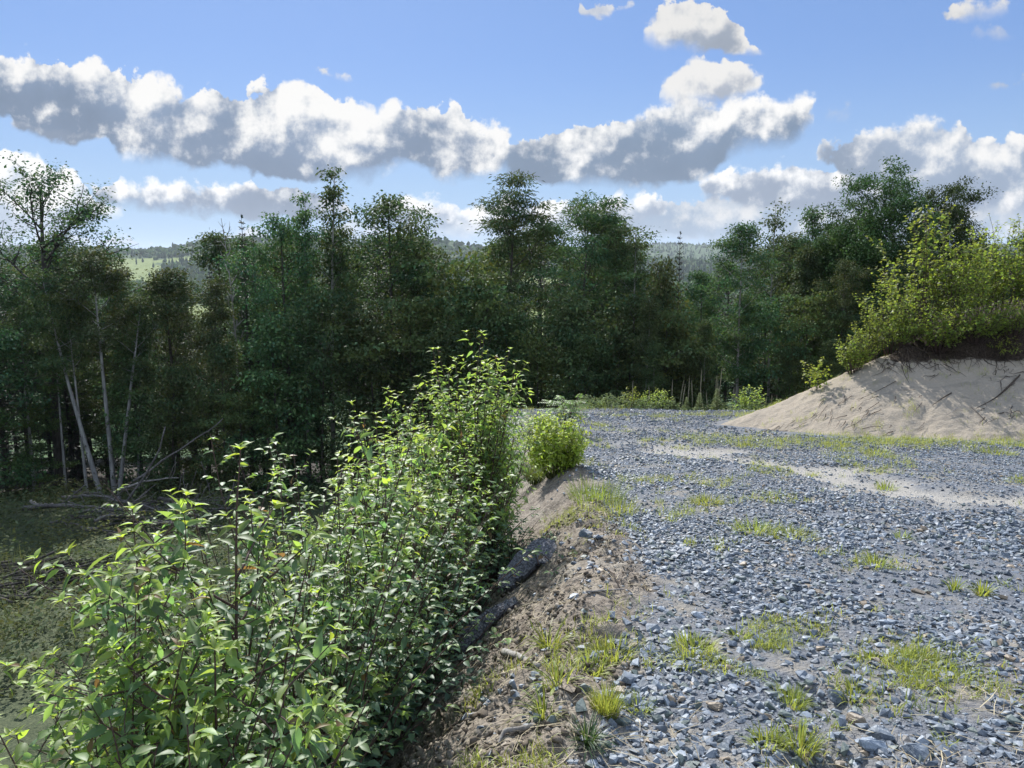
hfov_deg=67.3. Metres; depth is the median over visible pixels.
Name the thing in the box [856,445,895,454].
grass tuft
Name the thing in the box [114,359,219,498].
young tree
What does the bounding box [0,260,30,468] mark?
forest tree
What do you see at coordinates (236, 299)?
forest tree
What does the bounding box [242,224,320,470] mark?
forest tree
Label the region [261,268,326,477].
forest tree
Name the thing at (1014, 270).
birch bush
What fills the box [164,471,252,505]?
fallen log
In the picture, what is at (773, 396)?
forest tree
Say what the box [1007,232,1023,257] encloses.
forest tree
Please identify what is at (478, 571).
bramble bush
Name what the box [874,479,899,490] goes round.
grass tuft
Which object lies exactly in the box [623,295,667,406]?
young tree
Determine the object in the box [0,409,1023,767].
ground
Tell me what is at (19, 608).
meadow grass
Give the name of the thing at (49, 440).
forest tree
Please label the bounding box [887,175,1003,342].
maple tree
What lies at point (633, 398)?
shrub
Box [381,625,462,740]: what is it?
bramble bush
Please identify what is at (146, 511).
fallen log
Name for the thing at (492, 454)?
leafy bush
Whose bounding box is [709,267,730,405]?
forest tree
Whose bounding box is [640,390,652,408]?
shrub
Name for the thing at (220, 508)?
fallen log
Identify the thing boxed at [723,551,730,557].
rock
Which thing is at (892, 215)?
maple tree
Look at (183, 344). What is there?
forest tree
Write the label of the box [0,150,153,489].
broadleaf tree
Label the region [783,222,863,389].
forest tree
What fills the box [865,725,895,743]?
rock
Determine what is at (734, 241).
broadleaf tree
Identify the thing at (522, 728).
stick
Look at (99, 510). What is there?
fallen log
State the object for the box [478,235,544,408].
forest tree
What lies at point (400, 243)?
broadleaf tree
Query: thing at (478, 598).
bramble bush
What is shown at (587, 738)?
grass tuft
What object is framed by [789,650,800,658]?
rock
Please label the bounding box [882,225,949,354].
broadleaf tree
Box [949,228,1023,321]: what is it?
birch bush
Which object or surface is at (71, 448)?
spruce tree
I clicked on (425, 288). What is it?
broadleaf tree
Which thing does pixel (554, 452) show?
willow bush
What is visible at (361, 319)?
young tree
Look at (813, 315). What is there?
young tree
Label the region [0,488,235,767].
cherry sapling
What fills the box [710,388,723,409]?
mullein
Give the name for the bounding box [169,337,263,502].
young tree
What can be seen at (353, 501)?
cherry sapling
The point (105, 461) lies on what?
forest tree
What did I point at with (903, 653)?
weeds
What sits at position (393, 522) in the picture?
cherry sapling
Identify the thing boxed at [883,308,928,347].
birch bush
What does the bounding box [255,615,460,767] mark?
bramble bush
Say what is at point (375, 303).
forest tree
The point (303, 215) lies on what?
poplar tree
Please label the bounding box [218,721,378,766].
bramble bush
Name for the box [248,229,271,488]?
spruce tree
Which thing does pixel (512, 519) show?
bramble bush
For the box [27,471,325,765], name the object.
cherry sapling
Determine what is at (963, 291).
birch bush
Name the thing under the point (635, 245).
poplar tree
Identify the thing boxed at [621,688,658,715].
grass tuft
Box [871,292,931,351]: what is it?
young tree
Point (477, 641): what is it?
bramble bush
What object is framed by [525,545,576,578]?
bramble bush
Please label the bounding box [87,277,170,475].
broadleaf tree
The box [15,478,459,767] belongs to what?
bramble bush
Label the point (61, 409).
forest tree
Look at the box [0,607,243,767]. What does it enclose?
cherry sapling
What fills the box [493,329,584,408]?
young tree
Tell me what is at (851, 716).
rock
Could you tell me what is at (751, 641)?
rock
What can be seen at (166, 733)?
cherry sapling
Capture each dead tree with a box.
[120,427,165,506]
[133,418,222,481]
[218,219,246,486]
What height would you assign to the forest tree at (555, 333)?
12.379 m
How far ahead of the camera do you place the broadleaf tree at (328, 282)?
37.20 m
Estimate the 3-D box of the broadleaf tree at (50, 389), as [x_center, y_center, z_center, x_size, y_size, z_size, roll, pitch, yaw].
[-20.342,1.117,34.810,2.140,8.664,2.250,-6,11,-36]
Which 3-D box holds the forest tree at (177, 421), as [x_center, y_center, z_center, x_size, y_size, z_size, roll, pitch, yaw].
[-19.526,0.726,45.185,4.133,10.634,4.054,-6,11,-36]
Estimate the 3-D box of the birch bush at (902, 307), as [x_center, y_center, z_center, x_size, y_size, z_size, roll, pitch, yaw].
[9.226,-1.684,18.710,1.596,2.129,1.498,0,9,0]
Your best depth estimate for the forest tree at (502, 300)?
45.13 m
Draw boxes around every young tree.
[0,323,59,500]
[0,399,79,490]
[82,333,182,498]
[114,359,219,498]
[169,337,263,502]
[190,386,293,502]
[213,310,338,503]
[255,283,380,494]
[305,299,443,493]
[332,287,483,474]
[388,320,480,481]
[405,272,536,475]
[464,295,558,418]
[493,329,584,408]
[518,288,624,408]
[543,326,628,407]
[574,285,679,407]
[597,312,634,397]
[603,299,717,409]
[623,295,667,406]
[635,340,673,408]
[658,346,712,410]
[690,319,725,403]
[719,295,759,409]
[720,295,819,409]
[753,288,855,399]
[765,343,811,404]
[807,338,845,387]
[816,311,871,379]
[848,289,898,357]
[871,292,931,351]
[925,261,974,320]
[969,246,1023,302]
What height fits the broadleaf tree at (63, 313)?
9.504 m
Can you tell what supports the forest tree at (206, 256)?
on the ground at (540, 497)
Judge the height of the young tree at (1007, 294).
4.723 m
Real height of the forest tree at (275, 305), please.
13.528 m
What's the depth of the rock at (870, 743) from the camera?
3.12 m
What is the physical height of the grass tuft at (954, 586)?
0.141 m
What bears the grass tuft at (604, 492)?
on the ground at (540, 497)
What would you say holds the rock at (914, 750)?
on the ground at (540, 497)
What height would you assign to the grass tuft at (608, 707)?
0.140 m
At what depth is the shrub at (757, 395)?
25.04 m
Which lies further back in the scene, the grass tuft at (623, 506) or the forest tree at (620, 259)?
the forest tree at (620, 259)
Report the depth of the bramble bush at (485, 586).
6.00 m
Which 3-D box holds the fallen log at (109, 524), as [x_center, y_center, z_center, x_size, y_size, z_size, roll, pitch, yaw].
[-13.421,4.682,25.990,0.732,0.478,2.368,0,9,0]
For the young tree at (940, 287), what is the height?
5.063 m
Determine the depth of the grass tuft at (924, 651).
4.07 m
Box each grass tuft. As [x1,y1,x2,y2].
[503,677,570,733]
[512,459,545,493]
[513,614,587,660]
[521,649,603,700]
[562,473,637,504]
[562,708,618,761]
[574,644,621,677]
[577,630,649,665]
[581,678,631,719]
[590,492,639,515]
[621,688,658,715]
[668,623,722,659]
[682,490,732,507]
[722,623,754,639]
[724,511,788,536]
[733,440,765,448]
[739,717,795,752]
[763,521,822,541]
[763,714,836,765]
[767,680,819,711]
[832,672,879,706]
[850,548,901,570]
[851,647,886,660]
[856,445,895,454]
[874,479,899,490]
[889,529,911,539]
[904,644,956,667]
[939,573,968,592]
[962,579,999,596]
[974,445,1019,455]
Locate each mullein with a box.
[683,397,689,409]
[694,393,703,410]
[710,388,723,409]
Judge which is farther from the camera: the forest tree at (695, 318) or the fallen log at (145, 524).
the forest tree at (695, 318)
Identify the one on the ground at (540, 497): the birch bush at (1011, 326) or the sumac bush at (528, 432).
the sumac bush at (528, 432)
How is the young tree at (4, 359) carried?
on the ground at (540, 497)
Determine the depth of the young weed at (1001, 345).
17.79 m
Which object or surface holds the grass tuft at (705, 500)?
on the ground at (540, 497)
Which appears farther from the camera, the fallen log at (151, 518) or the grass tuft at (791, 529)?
the fallen log at (151, 518)
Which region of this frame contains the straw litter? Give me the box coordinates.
[387,483,1023,767]
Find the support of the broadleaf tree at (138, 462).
on the ground at (540, 497)
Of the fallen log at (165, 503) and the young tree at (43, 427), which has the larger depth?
the young tree at (43, 427)
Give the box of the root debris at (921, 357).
[759,322,1023,435]
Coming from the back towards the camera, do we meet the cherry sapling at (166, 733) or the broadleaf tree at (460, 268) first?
the broadleaf tree at (460, 268)
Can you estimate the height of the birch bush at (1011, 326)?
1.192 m
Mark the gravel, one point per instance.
(984, 540)
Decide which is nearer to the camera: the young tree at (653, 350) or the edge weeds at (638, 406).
the edge weeds at (638, 406)
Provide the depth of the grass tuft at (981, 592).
5.23 m
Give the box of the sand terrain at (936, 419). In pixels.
[721,297,1023,439]
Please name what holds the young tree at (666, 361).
on the ground at (540, 497)
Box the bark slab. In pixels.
[455,596,518,653]
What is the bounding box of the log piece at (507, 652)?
[501,648,540,667]
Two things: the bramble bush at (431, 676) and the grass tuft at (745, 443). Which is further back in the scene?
the grass tuft at (745, 443)
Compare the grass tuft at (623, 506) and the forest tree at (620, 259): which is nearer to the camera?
the grass tuft at (623, 506)
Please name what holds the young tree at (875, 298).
on the ground at (540, 497)
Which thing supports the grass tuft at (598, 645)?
on the ground at (540, 497)
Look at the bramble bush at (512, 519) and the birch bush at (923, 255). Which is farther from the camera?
the birch bush at (923, 255)
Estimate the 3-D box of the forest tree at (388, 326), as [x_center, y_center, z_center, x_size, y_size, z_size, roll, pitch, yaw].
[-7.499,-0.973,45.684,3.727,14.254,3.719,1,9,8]
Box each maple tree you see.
[799,202,885,386]
[810,155,953,380]
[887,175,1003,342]
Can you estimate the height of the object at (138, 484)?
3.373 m
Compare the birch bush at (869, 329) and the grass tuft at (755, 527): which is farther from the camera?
the birch bush at (869, 329)
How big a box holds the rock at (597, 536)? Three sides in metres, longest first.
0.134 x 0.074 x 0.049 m
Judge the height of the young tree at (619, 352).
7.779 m
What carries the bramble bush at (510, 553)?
on the ground at (540, 497)
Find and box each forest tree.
[0,243,87,433]
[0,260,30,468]
[0,268,50,473]
[0,311,28,437]
[3,288,67,457]
[11,227,115,481]
[22,259,69,474]
[27,335,98,441]
[30,284,97,470]
[35,272,114,477]
[67,306,135,485]
[79,278,132,477]
[86,278,136,465]
[110,323,151,464]
[112,280,194,473]
[155,289,207,456]
[161,308,207,467]
[168,230,260,460]
[177,298,223,487]
[201,267,232,473]
[203,232,285,477]
[212,251,291,471]
[240,246,334,485]
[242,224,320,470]
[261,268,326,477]
[266,250,359,479]
[318,257,385,460]
[325,244,401,439]
[349,221,390,484]
[351,232,435,445]
[363,236,466,474]
[367,249,409,456]
[376,232,461,385]
[436,304,496,418]
[459,248,529,421]
[467,229,545,404]
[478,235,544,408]
[513,218,583,405]
[525,220,564,406]
[536,219,668,406]
[540,253,572,406]
[558,214,664,407]
[588,244,682,332]
[628,277,691,404]
[628,285,696,386]
[663,297,718,404]
[692,308,730,409]
[695,263,762,401]
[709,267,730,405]
[710,251,742,409]
[724,231,833,409]
[731,237,805,405]
[752,254,821,403]
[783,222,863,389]
[872,258,898,308]
[970,243,1002,297]
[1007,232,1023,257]
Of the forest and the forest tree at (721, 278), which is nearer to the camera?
the forest tree at (721, 278)
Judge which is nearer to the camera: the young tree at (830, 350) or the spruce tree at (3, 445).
the young tree at (830, 350)
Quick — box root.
[977,374,1020,407]
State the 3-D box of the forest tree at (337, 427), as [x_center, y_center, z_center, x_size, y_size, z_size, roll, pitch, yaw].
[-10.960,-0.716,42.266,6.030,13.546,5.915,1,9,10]
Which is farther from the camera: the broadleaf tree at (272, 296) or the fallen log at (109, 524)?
the broadleaf tree at (272, 296)
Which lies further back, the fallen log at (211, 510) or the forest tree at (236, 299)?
the forest tree at (236, 299)
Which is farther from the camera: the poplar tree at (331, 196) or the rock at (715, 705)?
the poplar tree at (331, 196)
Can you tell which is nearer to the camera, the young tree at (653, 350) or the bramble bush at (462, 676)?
the bramble bush at (462, 676)
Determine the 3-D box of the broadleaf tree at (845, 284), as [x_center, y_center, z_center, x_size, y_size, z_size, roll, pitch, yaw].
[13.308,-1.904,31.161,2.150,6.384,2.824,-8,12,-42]
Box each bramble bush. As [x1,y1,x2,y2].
[0,650,315,767]
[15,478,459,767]
[32,569,390,767]
[39,665,370,767]
[75,434,447,763]
[145,548,436,767]
[206,563,451,754]
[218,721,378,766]
[224,433,538,759]
[242,500,512,767]
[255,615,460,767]
[266,413,514,709]
[300,511,492,702]
[324,456,495,655]
[333,672,392,767]
[341,493,522,632]
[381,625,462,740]
[388,553,476,702]
[408,592,496,702]
[419,465,538,599]
[423,537,496,647]
[433,668,484,701]
[444,551,506,632]
[451,522,496,600]
[457,606,495,637]
[472,500,524,557]
[475,520,534,588]
[477,511,547,569]
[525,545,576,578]
[543,531,556,540]
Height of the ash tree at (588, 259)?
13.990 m
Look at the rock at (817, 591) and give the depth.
5.22 m
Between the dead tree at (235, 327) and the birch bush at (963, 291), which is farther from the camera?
the dead tree at (235, 327)
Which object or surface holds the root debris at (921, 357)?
on the sand terrain at (936, 419)
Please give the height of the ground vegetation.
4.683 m
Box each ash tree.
[453,169,583,412]
[521,189,645,407]
[540,195,654,397]
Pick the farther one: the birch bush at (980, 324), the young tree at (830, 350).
the young tree at (830, 350)
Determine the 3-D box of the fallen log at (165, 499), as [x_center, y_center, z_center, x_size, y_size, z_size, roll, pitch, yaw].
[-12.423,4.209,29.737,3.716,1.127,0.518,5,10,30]
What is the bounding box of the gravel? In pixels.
[437,408,1023,767]
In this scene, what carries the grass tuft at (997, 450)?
on the ground at (540, 497)
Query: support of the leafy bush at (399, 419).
on the ground at (540, 497)
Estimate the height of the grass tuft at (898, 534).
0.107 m
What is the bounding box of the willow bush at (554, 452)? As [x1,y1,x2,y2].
[519,411,592,479]
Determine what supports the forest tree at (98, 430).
on the ground at (540, 497)
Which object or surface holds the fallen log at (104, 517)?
on the fallen log at (145, 524)
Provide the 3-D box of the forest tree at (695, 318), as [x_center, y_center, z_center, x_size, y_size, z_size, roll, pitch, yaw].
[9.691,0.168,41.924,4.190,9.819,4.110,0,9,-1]
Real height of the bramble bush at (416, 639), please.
2.005 m
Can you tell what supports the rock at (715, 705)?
on the ground at (540, 497)
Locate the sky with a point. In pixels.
(704, 115)
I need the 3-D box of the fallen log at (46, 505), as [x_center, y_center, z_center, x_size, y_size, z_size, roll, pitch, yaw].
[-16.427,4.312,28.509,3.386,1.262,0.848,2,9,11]
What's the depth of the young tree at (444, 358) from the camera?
31.80 m
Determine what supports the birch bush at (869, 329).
on the sand terrain at (936, 419)
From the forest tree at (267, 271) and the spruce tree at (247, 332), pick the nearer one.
the spruce tree at (247, 332)
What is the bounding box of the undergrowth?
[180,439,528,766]
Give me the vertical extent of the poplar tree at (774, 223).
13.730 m
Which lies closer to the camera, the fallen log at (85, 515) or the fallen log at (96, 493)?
the fallen log at (85, 515)
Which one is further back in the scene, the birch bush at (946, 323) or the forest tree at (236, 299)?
the forest tree at (236, 299)
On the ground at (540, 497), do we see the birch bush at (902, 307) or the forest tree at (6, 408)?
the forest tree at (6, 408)
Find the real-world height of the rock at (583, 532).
0.072 m
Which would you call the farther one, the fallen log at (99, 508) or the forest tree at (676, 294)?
the forest tree at (676, 294)
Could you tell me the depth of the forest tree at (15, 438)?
42.64 m
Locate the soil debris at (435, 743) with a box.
[394,464,653,767]
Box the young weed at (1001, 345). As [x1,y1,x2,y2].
[988,334,1021,355]
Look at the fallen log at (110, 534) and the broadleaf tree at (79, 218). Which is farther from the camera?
the broadleaf tree at (79, 218)
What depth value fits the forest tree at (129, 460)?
46.49 m
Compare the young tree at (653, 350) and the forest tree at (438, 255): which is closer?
the young tree at (653, 350)
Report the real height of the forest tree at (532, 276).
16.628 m
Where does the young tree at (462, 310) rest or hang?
on the ground at (540, 497)
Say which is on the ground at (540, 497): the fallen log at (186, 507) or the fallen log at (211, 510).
the fallen log at (186, 507)
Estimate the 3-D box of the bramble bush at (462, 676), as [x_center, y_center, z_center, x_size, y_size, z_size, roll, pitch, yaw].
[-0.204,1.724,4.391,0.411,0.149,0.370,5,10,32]
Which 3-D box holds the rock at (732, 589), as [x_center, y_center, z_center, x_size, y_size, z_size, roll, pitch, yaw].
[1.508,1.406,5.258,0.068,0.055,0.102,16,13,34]
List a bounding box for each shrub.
[620,386,641,408]
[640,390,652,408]
[651,388,672,408]
[730,384,765,409]
[730,398,747,409]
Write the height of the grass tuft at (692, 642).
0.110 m
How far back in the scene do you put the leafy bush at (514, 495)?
8.13 m
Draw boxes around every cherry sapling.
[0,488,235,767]
[0,596,246,767]
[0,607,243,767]
[17,620,352,767]
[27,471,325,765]
[74,638,258,767]
[75,441,361,767]
[170,459,432,729]
[190,561,414,767]
[238,421,446,703]
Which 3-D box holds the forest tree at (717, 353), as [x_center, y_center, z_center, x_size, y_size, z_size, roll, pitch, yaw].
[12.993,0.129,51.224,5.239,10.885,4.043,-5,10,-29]
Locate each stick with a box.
[498,723,535,743]
[585,588,623,592]
[601,565,619,587]
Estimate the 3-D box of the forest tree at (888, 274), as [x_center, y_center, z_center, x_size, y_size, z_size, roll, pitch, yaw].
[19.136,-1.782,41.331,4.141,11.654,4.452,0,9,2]
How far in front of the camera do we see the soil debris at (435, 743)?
4.04 m
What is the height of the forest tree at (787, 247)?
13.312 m
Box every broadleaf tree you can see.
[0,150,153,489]
[0,291,48,491]
[7,267,101,494]
[31,316,84,492]
[36,291,100,491]
[46,245,146,494]
[83,289,170,494]
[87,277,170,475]
[113,263,220,494]
[115,316,166,489]
[174,278,254,496]
[209,210,341,489]
[307,221,374,485]
[331,189,447,468]
[367,246,534,456]
[381,243,445,440]
[625,254,709,407]
[667,266,731,408]
[695,220,786,407]
[771,242,832,394]
[779,204,835,397]
[809,259,874,375]
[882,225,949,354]
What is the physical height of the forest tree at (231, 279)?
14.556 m
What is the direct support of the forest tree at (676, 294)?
on the ground at (540, 497)
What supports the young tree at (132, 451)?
on the ground at (540, 497)
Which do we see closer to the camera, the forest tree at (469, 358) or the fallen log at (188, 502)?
the fallen log at (188, 502)
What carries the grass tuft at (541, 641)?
on the ground at (540, 497)
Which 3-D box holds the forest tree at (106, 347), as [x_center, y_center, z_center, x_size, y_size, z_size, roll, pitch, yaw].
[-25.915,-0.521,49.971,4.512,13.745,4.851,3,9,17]
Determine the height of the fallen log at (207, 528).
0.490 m
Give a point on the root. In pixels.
(1012, 382)
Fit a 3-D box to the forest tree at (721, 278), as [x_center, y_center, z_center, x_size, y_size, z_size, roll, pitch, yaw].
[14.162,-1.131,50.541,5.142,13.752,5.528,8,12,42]
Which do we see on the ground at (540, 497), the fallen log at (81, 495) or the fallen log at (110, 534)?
the fallen log at (81, 495)
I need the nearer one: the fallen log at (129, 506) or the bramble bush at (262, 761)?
the bramble bush at (262, 761)
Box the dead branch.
[118,457,178,490]
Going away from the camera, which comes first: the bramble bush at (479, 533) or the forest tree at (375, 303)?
the bramble bush at (479, 533)
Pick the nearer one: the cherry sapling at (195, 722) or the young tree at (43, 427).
the cherry sapling at (195, 722)
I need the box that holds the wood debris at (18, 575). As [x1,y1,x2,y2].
[0,551,111,603]
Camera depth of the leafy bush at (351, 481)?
5.14 m
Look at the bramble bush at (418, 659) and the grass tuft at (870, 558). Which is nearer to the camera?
the bramble bush at (418, 659)
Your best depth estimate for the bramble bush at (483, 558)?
7.08 m
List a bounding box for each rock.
[498,538,556,589]
[579,529,592,537]
[593,534,600,539]
[691,611,704,618]
[706,701,722,709]
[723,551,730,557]
[728,585,738,593]
[743,639,755,646]
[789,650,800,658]
[813,588,824,594]
[827,688,847,704]
[846,712,869,725]
[858,736,887,751]
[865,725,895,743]
[876,619,889,624]
[899,743,929,761]
[911,588,924,593]
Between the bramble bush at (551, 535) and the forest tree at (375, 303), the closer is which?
the bramble bush at (551, 535)
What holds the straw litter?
on the ground at (540, 497)
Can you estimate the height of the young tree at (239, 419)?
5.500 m
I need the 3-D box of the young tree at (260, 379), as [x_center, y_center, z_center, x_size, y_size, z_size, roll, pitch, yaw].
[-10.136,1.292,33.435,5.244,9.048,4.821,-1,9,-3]
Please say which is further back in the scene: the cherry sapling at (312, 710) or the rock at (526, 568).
the rock at (526, 568)
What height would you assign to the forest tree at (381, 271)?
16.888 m
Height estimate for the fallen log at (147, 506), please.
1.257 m
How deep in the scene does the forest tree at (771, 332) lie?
45.28 m
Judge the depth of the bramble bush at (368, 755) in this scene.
4.18 m
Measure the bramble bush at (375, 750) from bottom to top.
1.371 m
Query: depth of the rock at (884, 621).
4.60 m
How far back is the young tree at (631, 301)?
32.40 m
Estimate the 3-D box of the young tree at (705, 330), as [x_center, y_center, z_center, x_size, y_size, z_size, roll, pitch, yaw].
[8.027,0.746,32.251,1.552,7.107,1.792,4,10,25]
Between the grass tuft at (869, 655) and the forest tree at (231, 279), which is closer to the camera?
the grass tuft at (869, 655)
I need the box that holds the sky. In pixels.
[0,0,1023,248]
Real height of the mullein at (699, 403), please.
0.750 m
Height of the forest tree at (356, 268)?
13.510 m
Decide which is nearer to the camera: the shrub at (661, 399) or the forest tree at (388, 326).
the shrub at (661, 399)
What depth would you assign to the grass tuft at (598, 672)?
3.89 m
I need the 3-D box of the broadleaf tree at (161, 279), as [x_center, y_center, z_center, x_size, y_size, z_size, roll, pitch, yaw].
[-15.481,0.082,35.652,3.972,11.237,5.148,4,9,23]
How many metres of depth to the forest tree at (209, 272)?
46.33 m
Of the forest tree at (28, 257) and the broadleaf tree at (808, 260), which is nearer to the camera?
the broadleaf tree at (808, 260)
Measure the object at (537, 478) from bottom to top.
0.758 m
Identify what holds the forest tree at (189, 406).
on the ground at (540, 497)
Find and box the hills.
[2,240,1023,457]
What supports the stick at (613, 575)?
on the ground at (540, 497)
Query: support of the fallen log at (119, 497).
on the ground at (540, 497)
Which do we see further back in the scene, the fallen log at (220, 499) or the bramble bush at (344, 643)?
the fallen log at (220, 499)
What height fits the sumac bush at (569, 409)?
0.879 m
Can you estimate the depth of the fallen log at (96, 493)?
30.91 m
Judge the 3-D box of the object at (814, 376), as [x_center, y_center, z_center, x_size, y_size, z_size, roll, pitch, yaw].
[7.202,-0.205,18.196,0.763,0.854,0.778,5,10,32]
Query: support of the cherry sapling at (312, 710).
on the ground at (540, 497)
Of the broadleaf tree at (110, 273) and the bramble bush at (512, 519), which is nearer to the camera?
the bramble bush at (512, 519)
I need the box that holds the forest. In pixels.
[0,234,1016,366]
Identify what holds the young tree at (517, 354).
on the ground at (540, 497)
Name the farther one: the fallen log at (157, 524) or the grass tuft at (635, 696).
the fallen log at (157, 524)
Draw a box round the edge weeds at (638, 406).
[576,393,779,410]
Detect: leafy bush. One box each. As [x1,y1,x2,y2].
[242,448,443,634]
[325,400,489,644]
[367,385,491,551]
[379,414,494,602]
[394,330,549,591]
[444,385,547,549]
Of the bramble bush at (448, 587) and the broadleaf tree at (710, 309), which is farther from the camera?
the broadleaf tree at (710, 309)
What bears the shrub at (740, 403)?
on the ground at (540, 497)
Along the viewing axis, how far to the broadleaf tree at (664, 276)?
32.48 m
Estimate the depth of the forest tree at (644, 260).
45.77 m
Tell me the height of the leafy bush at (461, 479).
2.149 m
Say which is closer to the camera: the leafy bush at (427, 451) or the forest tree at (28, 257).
the leafy bush at (427, 451)
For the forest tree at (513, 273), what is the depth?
41.50 m
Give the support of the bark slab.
on the ground at (540, 497)
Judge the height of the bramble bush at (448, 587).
1.492 m
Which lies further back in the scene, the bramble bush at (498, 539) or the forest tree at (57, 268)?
the forest tree at (57, 268)
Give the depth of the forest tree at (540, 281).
43.89 m
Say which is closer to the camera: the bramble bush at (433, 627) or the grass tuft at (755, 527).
the bramble bush at (433, 627)
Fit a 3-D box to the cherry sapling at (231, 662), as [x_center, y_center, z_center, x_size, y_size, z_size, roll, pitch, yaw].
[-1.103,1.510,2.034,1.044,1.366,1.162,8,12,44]
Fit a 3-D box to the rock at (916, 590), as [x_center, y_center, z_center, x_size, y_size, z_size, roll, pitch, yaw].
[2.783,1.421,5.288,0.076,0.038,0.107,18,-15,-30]
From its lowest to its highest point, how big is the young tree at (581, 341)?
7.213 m
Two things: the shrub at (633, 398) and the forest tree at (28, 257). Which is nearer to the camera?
the shrub at (633, 398)
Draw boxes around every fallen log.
[21,482,101,512]
[58,494,120,501]
[60,495,146,516]
[60,511,113,519]
[65,482,135,521]
[72,491,134,501]
[78,476,122,513]
[79,486,155,509]
[85,514,137,532]
[94,509,141,522]
[95,484,155,513]
[106,516,164,536]
[108,495,120,508]
[111,479,193,516]
[113,517,178,531]
[130,478,184,504]
[134,519,208,526]
[138,493,212,524]
[139,483,220,519]
[150,483,201,527]
[157,479,223,507]
[158,472,227,520]
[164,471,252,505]
[170,502,233,512]
[179,478,253,511]
[187,462,263,503]
[190,478,258,519]
[192,525,222,530]
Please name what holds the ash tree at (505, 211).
on the ground at (540, 497)
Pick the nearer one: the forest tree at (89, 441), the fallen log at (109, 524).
the fallen log at (109, 524)
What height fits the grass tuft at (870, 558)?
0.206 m
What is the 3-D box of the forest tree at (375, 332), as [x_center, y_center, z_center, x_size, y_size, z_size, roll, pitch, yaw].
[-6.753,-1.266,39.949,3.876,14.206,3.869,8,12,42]
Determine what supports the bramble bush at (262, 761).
on the ground at (540, 497)
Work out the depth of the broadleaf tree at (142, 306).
33.45 m
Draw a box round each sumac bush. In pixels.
[507,410,564,451]
[537,393,593,428]
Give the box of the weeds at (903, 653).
[439,349,1023,767]
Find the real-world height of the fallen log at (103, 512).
1.204 m
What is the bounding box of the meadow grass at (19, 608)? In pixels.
[0,484,334,667]
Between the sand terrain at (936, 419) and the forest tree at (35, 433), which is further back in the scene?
the forest tree at (35, 433)
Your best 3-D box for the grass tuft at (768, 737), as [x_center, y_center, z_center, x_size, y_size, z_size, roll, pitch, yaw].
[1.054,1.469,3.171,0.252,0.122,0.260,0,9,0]
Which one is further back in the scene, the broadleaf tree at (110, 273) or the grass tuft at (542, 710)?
the broadleaf tree at (110, 273)
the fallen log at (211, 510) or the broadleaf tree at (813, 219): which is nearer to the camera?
the fallen log at (211, 510)
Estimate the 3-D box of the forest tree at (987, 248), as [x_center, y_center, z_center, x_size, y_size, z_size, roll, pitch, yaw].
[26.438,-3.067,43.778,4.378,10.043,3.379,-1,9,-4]
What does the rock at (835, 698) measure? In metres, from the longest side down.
0.124 x 0.072 x 0.054 m
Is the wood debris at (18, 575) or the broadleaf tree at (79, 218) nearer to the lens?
the wood debris at (18, 575)
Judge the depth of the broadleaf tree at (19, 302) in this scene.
34.22 m
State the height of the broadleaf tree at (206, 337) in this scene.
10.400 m
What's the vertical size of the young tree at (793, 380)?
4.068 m
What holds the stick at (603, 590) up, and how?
on the ground at (540, 497)
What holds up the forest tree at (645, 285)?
on the ground at (540, 497)
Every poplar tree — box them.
[278,190,327,486]
[301,164,365,478]
[605,227,652,381]
[736,198,801,402]
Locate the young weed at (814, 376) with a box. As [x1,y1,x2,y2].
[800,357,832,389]
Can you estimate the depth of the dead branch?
29.89 m
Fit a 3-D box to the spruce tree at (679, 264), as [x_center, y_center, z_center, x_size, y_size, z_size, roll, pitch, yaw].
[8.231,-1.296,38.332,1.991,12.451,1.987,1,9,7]
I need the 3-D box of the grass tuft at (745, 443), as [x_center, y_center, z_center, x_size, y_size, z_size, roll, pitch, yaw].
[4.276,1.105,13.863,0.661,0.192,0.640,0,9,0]
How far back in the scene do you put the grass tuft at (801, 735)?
3.19 m
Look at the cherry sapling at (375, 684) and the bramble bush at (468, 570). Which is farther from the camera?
the bramble bush at (468, 570)
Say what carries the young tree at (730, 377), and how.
on the ground at (540, 497)
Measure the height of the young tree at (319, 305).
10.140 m
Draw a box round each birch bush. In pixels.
[835,328,877,374]
[851,297,894,363]
[852,271,927,355]
[866,196,995,337]
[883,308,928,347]
[915,225,1002,329]
[915,298,976,353]
[943,292,1013,345]
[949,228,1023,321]
[954,213,1023,318]
[985,290,1023,341]
[997,223,1023,309]
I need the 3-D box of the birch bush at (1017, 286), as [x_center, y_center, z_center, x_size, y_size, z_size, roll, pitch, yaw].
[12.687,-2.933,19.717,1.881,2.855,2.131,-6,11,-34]
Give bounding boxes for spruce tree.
[0,280,52,487]
[0,305,48,490]
[37,266,101,487]
[236,214,267,490]
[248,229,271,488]
[664,232,689,401]
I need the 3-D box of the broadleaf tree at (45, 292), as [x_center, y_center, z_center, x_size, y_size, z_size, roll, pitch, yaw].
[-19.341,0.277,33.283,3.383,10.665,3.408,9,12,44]
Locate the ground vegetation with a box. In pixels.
[0,475,388,698]
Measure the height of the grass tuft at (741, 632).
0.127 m
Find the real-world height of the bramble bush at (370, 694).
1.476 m
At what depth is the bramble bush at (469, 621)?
6.02 m

